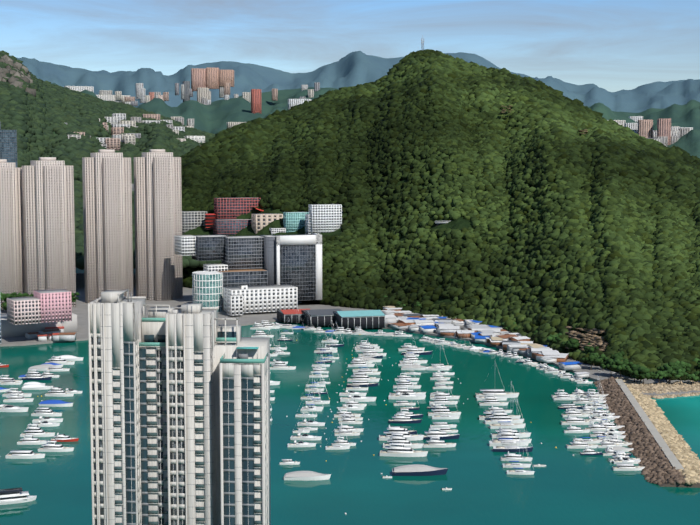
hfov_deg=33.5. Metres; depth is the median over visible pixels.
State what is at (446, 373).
sport cruiser
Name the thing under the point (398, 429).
motor yacht
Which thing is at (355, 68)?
terrain ridge
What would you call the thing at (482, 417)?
motor yacht
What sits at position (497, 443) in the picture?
sailing yacht
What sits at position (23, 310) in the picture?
building
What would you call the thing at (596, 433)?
motor yacht
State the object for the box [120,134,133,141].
slope block
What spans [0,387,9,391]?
covered yacht
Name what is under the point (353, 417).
motor yacht
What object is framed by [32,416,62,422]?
sport cruiser
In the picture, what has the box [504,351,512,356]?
motor yacht
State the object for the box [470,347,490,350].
covered yacht
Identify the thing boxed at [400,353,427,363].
motor yacht
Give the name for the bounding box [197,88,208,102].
tower
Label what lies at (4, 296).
podium tree crowns
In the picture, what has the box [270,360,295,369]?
motor yacht
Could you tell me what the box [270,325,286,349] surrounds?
sailing yacht
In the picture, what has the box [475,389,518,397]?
motor yacht
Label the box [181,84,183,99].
slope block
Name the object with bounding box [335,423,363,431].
motor yacht
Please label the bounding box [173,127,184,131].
slope block
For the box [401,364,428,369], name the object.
covered yacht
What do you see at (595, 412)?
motor yacht
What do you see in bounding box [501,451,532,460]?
motor yacht
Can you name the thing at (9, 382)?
motor yacht
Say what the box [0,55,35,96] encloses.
hill crags
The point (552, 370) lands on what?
motor yacht
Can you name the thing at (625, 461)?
sport cruiser
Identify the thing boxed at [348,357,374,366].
motor yacht
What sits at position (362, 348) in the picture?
motor yacht
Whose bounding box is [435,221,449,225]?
hillside viaduct
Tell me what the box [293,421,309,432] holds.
sailing yacht
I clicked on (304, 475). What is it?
covered yacht
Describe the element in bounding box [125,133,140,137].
slope block
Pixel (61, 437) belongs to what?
motor yacht
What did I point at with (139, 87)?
slope block
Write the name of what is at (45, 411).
motor yacht
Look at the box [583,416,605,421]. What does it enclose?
sport cruiser
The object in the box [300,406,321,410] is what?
sport cruiser
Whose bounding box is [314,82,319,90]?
slope block
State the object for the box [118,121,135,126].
slope block
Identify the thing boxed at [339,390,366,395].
sport cruiser
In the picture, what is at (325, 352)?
sailing yacht
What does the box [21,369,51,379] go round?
motor yacht
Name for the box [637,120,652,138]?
tower
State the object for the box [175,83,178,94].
slope block
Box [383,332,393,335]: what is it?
covered yacht
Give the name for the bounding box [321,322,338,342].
sailing yacht
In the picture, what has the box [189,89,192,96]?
slope block
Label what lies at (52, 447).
motor yacht
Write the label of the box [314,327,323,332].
motor yacht
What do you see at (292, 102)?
building
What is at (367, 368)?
sailing yacht
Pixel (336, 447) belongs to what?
sailing yacht
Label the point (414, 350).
motor yacht
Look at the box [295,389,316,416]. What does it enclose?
sailing yacht
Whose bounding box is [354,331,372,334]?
covered yacht
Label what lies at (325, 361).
sailing yacht
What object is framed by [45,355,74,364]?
motor yacht
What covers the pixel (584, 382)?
sport cruiser
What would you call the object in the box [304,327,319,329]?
motor yacht
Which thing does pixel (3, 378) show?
motor yacht
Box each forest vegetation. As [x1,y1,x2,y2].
[180,49,699,250]
[182,85,699,380]
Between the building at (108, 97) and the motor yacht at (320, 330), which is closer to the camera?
the motor yacht at (320, 330)
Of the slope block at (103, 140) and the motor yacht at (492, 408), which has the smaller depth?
the motor yacht at (492, 408)
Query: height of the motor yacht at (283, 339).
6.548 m
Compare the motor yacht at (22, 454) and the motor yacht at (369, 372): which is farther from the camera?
the motor yacht at (369, 372)
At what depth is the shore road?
886.19 m
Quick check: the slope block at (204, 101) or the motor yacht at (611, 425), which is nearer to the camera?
the motor yacht at (611, 425)
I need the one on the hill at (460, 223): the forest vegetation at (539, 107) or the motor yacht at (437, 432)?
the forest vegetation at (539, 107)
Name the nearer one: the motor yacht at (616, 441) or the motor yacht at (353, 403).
the motor yacht at (616, 441)
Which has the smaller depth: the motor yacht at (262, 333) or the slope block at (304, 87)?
the motor yacht at (262, 333)
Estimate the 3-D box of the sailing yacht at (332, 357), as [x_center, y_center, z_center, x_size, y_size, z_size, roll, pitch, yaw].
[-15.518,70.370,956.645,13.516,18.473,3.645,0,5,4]
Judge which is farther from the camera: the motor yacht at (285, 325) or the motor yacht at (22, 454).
the motor yacht at (285, 325)
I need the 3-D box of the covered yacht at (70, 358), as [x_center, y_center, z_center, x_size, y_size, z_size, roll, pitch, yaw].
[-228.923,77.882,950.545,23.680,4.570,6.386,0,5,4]
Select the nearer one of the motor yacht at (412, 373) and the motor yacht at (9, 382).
the motor yacht at (9, 382)
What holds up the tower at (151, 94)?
on the terrain hills at (214, 117)
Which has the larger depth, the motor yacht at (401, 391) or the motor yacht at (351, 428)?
the motor yacht at (401, 391)
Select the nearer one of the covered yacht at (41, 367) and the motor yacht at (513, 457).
the motor yacht at (513, 457)
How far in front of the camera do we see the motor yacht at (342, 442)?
665.25 m
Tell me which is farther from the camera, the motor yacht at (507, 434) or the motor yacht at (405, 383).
the motor yacht at (405, 383)
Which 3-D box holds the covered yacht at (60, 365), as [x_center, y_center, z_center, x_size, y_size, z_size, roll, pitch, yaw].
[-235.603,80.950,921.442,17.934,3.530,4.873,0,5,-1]
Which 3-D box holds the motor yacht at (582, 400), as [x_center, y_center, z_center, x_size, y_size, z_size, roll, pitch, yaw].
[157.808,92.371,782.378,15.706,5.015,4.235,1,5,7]
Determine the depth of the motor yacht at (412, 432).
693.96 m
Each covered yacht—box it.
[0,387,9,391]
[22,384,50,389]
[23,382,44,385]
[28,365,50,370]
[39,400,72,406]
[41,363,62,366]
[55,355,83,360]
[270,380,279,384]
[284,471,330,480]
[353,357,381,361]
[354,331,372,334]
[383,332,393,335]
[392,464,447,475]
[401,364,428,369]
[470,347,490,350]
[605,446,633,451]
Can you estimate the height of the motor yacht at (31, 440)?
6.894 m
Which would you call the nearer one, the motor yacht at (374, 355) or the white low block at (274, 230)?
the motor yacht at (374, 355)
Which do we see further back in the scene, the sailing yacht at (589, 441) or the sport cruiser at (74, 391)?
the sport cruiser at (74, 391)
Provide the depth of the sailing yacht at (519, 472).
604.75 m
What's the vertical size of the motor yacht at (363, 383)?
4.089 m
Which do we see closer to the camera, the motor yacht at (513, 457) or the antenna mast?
the motor yacht at (513, 457)
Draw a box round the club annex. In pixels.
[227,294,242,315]
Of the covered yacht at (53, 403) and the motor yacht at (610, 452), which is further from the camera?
the covered yacht at (53, 403)
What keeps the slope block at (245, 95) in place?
on the terrain hills at (214, 117)
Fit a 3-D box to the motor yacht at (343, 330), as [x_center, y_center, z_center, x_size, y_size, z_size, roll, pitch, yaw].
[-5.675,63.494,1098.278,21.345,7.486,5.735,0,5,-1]
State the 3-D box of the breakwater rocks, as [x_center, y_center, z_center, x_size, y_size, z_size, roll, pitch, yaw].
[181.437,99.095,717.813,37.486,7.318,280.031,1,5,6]
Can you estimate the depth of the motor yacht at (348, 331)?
1095.15 m
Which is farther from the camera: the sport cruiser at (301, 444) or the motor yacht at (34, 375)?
the motor yacht at (34, 375)
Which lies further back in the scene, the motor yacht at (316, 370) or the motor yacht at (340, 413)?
the motor yacht at (316, 370)
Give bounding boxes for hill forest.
[0,50,220,269]
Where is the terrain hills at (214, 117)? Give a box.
[51,83,699,157]
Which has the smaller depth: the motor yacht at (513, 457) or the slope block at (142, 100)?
the motor yacht at (513, 457)
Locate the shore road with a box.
[568,357,691,380]
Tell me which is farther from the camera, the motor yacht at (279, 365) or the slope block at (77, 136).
the slope block at (77, 136)
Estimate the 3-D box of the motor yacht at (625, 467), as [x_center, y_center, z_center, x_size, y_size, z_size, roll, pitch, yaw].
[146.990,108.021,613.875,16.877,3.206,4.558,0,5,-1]
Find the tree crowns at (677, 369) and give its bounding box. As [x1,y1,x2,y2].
[383,296,699,381]
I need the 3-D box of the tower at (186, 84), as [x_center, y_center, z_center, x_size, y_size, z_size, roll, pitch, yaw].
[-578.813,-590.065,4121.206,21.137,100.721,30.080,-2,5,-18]
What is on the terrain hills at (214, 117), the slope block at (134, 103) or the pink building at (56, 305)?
the slope block at (134, 103)
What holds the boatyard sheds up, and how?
on the shore ground
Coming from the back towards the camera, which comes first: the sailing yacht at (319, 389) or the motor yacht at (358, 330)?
the motor yacht at (358, 330)
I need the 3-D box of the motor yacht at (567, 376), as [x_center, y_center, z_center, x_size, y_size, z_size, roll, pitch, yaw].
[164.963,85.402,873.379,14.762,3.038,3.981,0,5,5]
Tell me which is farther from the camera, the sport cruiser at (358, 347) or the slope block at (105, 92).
the slope block at (105, 92)
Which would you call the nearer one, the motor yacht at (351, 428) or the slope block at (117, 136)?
the motor yacht at (351, 428)
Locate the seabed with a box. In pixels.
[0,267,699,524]
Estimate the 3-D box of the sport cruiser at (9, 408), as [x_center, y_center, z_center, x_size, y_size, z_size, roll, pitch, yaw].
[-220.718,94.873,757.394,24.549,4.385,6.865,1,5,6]
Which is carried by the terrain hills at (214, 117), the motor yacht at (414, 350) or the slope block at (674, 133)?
the slope block at (674, 133)
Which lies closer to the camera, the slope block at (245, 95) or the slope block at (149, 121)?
the slope block at (149, 121)
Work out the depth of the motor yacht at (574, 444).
659.41 m
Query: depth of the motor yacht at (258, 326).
1123.61 m
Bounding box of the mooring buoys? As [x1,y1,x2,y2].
[37,329,613,513]
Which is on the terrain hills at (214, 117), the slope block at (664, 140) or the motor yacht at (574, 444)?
the slope block at (664, 140)
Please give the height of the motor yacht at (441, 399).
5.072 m
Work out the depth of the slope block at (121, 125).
2362.09 m
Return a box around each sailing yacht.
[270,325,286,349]
[280,318,292,333]
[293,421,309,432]
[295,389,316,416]
[298,404,317,430]
[301,373,320,399]
[302,380,322,408]
[305,375,323,390]
[306,361,325,386]
[306,373,329,403]
[309,352,327,377]
[311,371,327,393]
[312,342,329,366]
[316,335,331,353]
[316,341,331,362]
[316,367,329,383]
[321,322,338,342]
[323,339,338,358]
[325,322,343,346]
[326,430,349,449]
[346,370,368,390]
[353,338,377,371]
[400,385,419,409]
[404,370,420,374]
[426,340,449,370]
[432,382,459,418]
[477,371,506,400]
[489,382,525,428]
[489,395,528,445]
[493,401,532,451]
[502,433,530,467]
[507,437,534,474]
[575,406,601,443]
[589,383,606,402]
[592,410,614,440]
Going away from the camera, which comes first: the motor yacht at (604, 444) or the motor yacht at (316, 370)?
the motor yacht at (604, 444)
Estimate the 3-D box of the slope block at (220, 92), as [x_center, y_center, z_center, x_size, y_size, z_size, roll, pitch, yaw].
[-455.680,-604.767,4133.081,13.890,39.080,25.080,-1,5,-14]
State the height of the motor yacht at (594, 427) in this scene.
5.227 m
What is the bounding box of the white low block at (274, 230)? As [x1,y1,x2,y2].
[269,228,285,234]
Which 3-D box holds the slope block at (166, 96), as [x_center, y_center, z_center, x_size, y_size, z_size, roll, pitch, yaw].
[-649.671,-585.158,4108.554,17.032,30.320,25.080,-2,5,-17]
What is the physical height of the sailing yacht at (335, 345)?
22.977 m
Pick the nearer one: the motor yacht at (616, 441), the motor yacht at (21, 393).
the motor yacht at (616, 441)
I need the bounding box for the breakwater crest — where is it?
[615,379,699,487]
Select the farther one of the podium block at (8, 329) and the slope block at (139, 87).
the slope block at (139, 87)
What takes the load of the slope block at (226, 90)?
on the terrain hills at (214, 117)
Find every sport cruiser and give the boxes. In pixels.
[0,404,28,411]
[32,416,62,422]
[32,420,59,426]
[65,388,82,393]
[288,440,315,446]
[290,433,321,439]
[297,419,324,425]
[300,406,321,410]
[338,404,363,409]
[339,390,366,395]
[340,394,375,401]
[355,344,379,349]
[389,392,425,399]
[433,370,454,374]
[577,379,592,383]
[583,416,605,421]
[592,413,619,419]
[598,432,625,438]
[604,428,624,434]
[613,457,640,463]
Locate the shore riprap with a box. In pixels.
[620,377,699,398]
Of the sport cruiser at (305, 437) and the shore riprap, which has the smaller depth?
the sport cruiser at (305, 437)
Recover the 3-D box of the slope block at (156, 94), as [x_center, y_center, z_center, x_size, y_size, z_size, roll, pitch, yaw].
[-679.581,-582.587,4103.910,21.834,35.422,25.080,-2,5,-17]
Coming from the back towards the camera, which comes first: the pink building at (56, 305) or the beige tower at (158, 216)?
the beige tower at (158, 216)
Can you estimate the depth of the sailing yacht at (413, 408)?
761.14 m
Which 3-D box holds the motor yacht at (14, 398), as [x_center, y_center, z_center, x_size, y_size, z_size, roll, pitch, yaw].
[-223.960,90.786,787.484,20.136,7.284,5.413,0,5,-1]
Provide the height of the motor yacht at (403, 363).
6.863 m
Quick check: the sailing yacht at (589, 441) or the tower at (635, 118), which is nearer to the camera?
the sailing yacht at (589, 441)
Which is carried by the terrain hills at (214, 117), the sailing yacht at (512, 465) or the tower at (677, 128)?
the tower at (677, 128)
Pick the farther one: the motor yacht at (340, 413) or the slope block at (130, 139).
the slope block at (130, 139)
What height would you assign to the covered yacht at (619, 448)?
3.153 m
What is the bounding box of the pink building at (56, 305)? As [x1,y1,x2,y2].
[34,289,71,322]
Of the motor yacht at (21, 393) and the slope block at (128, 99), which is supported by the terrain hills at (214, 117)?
the slope block at (128, 99)
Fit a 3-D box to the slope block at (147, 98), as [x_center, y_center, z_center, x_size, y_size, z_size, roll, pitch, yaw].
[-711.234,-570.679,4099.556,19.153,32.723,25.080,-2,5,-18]
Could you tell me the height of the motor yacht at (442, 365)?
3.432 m
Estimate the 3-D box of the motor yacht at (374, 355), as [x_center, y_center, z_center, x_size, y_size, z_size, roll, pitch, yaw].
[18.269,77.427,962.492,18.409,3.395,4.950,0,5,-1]
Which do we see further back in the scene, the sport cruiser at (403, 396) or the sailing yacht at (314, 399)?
the sport cruiser at (403, 396)
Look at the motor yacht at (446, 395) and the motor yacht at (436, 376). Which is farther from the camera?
the motor yacht at (436, 376)
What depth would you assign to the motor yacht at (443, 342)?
1031.07 m
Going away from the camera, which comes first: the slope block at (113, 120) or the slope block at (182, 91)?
the slope block at (113, 120)
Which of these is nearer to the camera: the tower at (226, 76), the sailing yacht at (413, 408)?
the sailing yacht at (413, 408)
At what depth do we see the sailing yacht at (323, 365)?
920.61 m
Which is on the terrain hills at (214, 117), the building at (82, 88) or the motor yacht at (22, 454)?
the building at (82, 88)
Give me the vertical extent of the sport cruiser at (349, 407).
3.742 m
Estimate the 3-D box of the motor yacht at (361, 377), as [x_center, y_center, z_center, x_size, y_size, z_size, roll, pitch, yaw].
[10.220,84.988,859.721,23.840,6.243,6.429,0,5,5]
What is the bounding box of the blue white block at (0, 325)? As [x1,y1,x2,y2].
[0,308,0,343]
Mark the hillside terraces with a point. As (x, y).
(199, 139)
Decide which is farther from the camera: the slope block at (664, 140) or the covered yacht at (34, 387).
the slope block at (664, 140)
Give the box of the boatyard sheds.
[25,306,588,377]
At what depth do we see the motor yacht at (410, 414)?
737.71 m
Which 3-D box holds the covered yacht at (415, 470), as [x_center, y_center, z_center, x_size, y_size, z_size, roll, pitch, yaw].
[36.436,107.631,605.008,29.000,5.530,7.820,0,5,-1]
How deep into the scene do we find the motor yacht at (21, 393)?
803.53 m
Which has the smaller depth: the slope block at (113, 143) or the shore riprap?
the shore riprap
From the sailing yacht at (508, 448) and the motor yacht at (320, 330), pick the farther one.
the motor yacht at (320, 330)
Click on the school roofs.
(209, 218)
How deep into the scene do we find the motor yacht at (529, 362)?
932.79 m
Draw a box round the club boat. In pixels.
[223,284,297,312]
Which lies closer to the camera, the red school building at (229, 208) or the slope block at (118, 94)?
the red school building at (229, 208)
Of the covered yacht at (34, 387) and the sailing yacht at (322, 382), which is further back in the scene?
the sailing yacht at (322, 382)
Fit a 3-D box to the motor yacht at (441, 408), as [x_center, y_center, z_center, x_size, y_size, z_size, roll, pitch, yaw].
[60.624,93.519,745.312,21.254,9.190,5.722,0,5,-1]
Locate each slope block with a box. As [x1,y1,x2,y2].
[67,135,80,138]
[97,138,105,143]
[99,90,111,94]
[105,117,119,124]
[106,138,119,150]
[111,127,123,135]
[112,113,125,119]
[112,124,129,127]
[112,135,121,141]
[115,91,121,99]
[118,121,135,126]
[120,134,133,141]
[123,136,134,144]
[124,97,134,101]
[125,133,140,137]
[130,117,140,122]
[131,101,137,105]
[136,83,142,98]
[140,88,145,102]
[141,120,159,122]
[142,114,159,119]
[145,95,149,102]
[154,92,160,97]
[163,92,168,100]
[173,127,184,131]
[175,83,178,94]
[176,117,183,124]
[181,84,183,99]
[187,119,193,127]
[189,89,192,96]
[202,98,206,104]
[219,87,223,97]
[224,83,229,94]
[242,92,250,102]
[272,89,277,100]
[301,85,307,90]
[307,89,313,97]
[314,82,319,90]
[654,136,667,146]
[671,131,679,138]
[671,136,677,143]
[679,128,689,137]
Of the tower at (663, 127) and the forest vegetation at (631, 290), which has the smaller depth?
the forest vegetation at (631, 290)
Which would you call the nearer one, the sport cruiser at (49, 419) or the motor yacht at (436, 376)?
the sport cruiser at (49, 419)
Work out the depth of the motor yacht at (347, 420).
721.09 m
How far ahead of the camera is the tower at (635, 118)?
3656.52 m
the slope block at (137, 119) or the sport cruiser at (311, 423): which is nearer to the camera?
the sport cruiser at (311, 423)
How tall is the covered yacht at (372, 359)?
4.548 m
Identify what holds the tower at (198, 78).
on the terrain hills at (214, 117)
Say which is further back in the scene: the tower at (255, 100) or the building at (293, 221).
the tower at (255, 100)
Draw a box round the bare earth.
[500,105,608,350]
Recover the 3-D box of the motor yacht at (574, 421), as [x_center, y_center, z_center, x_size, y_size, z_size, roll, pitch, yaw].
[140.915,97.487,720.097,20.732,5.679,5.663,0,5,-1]
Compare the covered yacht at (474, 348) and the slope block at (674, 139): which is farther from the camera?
the slope block at (674, 139)
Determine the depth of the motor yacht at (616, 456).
629.46 m
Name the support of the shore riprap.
on the shore ground
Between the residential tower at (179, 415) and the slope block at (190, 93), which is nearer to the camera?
the residential tower at (179, 415)
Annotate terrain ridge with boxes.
[9,51,699,112]
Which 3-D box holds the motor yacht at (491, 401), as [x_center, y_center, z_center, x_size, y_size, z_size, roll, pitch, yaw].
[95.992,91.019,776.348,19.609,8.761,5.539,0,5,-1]
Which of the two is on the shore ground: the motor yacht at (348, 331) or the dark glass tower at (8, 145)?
the dark glass tower at (8, 145)
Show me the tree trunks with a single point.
(669, 380)
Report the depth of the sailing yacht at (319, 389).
823.78 m
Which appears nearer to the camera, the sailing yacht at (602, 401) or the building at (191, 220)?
the sailing yacht at (602, 401)
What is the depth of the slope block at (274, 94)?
3913.22 m
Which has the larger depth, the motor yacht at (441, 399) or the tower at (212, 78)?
the tower at (212, 78)
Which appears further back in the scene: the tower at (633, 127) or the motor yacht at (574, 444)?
the tower at (633, 127)
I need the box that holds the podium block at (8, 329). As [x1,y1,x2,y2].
[1,313,76,337]
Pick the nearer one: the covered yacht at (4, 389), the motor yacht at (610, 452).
the motor yacht at (610, 452)
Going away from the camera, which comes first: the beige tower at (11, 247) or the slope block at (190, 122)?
the beige tower at (11, 247)
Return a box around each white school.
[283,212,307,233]
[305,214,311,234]
[308,204,341,233]
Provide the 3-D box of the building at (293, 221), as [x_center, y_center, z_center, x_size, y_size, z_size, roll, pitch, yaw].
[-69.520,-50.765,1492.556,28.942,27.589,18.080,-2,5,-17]
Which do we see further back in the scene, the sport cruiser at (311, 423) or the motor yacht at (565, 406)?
the motor yacht at (565, 406)
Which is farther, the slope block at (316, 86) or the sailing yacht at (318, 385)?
the slope block at (316, 86)
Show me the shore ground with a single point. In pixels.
(80, 310)
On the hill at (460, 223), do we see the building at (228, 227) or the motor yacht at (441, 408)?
the building at (228, 227)
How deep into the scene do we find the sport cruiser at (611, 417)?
732.40 m
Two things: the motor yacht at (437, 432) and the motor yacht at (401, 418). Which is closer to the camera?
the motor yacht at (437, 432)
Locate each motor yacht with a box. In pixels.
[0,375,22,382]
[0,380,20,384]
[0,488,36,504]
[2,388,31,396]
[3,393,33,401]
[5,450,44,458]
[17,434,47,444]
[20,424,54,436]
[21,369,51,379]
[31,407,61,416]
[38,441,73,451]
[42,370,59,377]
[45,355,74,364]
[45,386,73,396]
[46,367,69,371]
[51,433,78,441]
[250,322,270,329]
[251,330,273,337]
[262,320,278,328]
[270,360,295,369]
[272,349,289,354]
[278,335,292,340]
[280,324,292,327]
[280,459,299,464]
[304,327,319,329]
[311,366,328,372]
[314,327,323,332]
[314,348,337,352]
[332,436,355,445]
[333,327,345,333]
[334,408,360,416]
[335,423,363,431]
[335,428,359,435]
[338,412,362,420]
[339,415,362,423]
[343,327,353,333]
[343,399,366,406]
[347,373,379,381]
[347,381,377,386]
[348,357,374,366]
[351,327,370,334]
[354,369,380,374]
[356,340,377,345]
[356,344,382,351]
[359,349,386,356]
[359,357,372,363]
[361,354,382,357]
[374,330,385,335]
[379,424,423,440]
[380,442,427,456]
[383,433,422,448]
[389,413,421,423]
[390,387,425,394]
[393,379,420,388]
[394,331,411,336]
[394,401,415,405]
[394,407,422,417]
[395,373,418,380]
[398,343,424,350]
[398,359,419,365]
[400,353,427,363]
[402,347,432,354]
[404,428,416,433]
[423,428,459,439]
[423,435,455,447]
[427,402,448,408]
[428,364,451,367]
[428,403,460,415]
[429,396,457,404]
[430,372,449,379]
[430,391,459,399]
[430,422,456,427]
[433,384,452,388]
[435,338,450,344]
[435,377,453,383]
[440,428,457,432]
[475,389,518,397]
[479,394,508,405]
[479,411,520,419]
[484,410,523,423]
[485,405,511,412]
[488,349,498,353]
[491,427,530,437]
[492,429,531,442]
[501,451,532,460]
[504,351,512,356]
[511,352,522,357]
[516,359,531,362]
[523,358,537,363]
[545,367,564,372]
[551,390,575,397]
[553,391,577,399]
[558,404,583,408]
[560,374,573,377]
[561,408,589,416]
[561,415,594,424]
[564,424,589,432]
[566,438,597,448]
[573,396,594,403]
[575,389,586,396]
[580,406,592,413]
[580,446,601,454]
[582,389,608,396]
[585,392,603,399]
[585,422,614,430]
[588,408,614,415]
[590,431,604,436]
[592,399,606,408]
[598,421,624,428]
[598,438,621,447]
[602,446,615,455]
[606,436,631,445]
[608,452,639,461]
[612,464,644,470]
[613,451,631,455]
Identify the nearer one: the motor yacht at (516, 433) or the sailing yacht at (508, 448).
the sailing yacht at (508, 448)
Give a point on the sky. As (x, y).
(611, 45)
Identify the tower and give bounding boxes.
[0,130,17,167]
[0,159,24,310]
[22,157,75,306]
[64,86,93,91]
[82,149,132,302]
[88,289,270,524]
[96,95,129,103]
[134,149,182,300]
[149,92,153,100]
[183,81,189,101]
[191,68,205,91]
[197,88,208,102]
[206,67,218,88]
[219,70,233,86]
[227,122,243,127]
[251,89,260,113]
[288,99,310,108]
[614,120,625,125]
[624,123,637,132]
[629,116,642,121]
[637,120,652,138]
[657,119,670,144]
[671,127,692,130]
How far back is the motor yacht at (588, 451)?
644.38 m
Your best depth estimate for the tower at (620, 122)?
3324.13 m
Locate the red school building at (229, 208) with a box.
[214,197,260,218]
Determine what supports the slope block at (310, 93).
on the terrain hills at (214, 117)
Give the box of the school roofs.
[204,207,263,229]
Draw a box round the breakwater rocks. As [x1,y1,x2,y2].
[593,377,699,485]
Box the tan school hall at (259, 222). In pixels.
[251,213,282,233]
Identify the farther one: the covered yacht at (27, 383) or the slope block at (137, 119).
the slope block at (137, 119)
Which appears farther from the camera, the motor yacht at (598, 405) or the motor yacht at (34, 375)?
the motor yacht at (34, 375)
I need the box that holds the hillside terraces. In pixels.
[185,136,204,142]
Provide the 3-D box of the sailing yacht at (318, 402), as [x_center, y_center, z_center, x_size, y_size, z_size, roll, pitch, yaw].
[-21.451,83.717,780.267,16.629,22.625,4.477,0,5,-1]
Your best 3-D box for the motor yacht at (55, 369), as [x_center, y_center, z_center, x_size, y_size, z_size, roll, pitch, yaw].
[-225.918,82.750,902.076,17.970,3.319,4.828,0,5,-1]
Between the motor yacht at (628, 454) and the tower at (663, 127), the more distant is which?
the tower at (663, 127)
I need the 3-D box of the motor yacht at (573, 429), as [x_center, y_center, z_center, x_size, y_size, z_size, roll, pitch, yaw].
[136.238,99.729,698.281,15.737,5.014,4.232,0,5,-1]
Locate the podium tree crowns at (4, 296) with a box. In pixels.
[0,292,79,309]
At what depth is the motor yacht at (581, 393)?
804.22 m
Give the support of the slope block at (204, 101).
on the terrain hills at (214, 117)
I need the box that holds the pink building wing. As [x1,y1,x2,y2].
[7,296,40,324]
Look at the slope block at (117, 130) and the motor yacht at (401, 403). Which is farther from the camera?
the slope block at (117, 130)
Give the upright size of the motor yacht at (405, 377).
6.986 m
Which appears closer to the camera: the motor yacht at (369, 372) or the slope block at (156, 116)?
the motor yacht at (369, 372)
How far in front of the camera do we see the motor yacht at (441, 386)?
831.46 m
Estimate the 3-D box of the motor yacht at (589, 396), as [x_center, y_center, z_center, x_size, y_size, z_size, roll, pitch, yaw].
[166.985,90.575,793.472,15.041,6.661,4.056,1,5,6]
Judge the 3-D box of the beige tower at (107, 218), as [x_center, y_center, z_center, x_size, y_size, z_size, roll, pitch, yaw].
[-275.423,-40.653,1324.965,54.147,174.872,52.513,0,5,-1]
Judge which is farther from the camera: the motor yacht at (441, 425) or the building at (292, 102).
the building at (292, 102)
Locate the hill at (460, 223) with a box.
[185,111,605,365]
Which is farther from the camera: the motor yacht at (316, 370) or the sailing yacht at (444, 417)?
the motor yacht at (316, 370)
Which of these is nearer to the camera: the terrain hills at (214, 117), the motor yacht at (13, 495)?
the motor yacht at (13, 495)
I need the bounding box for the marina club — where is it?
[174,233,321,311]
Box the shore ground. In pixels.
[0,273,699,395]
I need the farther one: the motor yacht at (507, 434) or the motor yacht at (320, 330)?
the motor yacht at (320, 330)
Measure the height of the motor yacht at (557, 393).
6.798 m
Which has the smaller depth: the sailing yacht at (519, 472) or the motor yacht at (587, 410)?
the sailing yacht at (519, 472)
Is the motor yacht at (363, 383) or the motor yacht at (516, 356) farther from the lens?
the motor yacht at (516, 356)
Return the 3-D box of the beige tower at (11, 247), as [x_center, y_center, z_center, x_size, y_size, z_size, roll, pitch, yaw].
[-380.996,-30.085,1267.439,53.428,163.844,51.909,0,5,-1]
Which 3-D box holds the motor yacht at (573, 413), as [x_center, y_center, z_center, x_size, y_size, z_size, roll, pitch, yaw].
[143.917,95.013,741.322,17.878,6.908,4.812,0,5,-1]
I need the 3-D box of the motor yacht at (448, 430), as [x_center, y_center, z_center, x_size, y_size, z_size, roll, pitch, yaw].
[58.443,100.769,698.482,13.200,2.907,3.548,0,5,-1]
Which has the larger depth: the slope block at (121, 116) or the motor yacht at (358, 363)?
the slope block at (121, 116)
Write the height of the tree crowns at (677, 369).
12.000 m
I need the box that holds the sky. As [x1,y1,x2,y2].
[0,0,699,91]
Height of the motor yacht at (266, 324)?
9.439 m
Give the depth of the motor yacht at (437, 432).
680.42 m
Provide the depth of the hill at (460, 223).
1477.97 m
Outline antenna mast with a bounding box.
[421,38,423,50]
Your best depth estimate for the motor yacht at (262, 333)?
1072.26 m
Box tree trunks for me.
[565,347,692,384]
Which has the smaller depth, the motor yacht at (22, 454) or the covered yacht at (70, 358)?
the motor yacht at (22, 454)
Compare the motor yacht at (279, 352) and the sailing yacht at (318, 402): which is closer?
the sailing yacht at (318, 402)

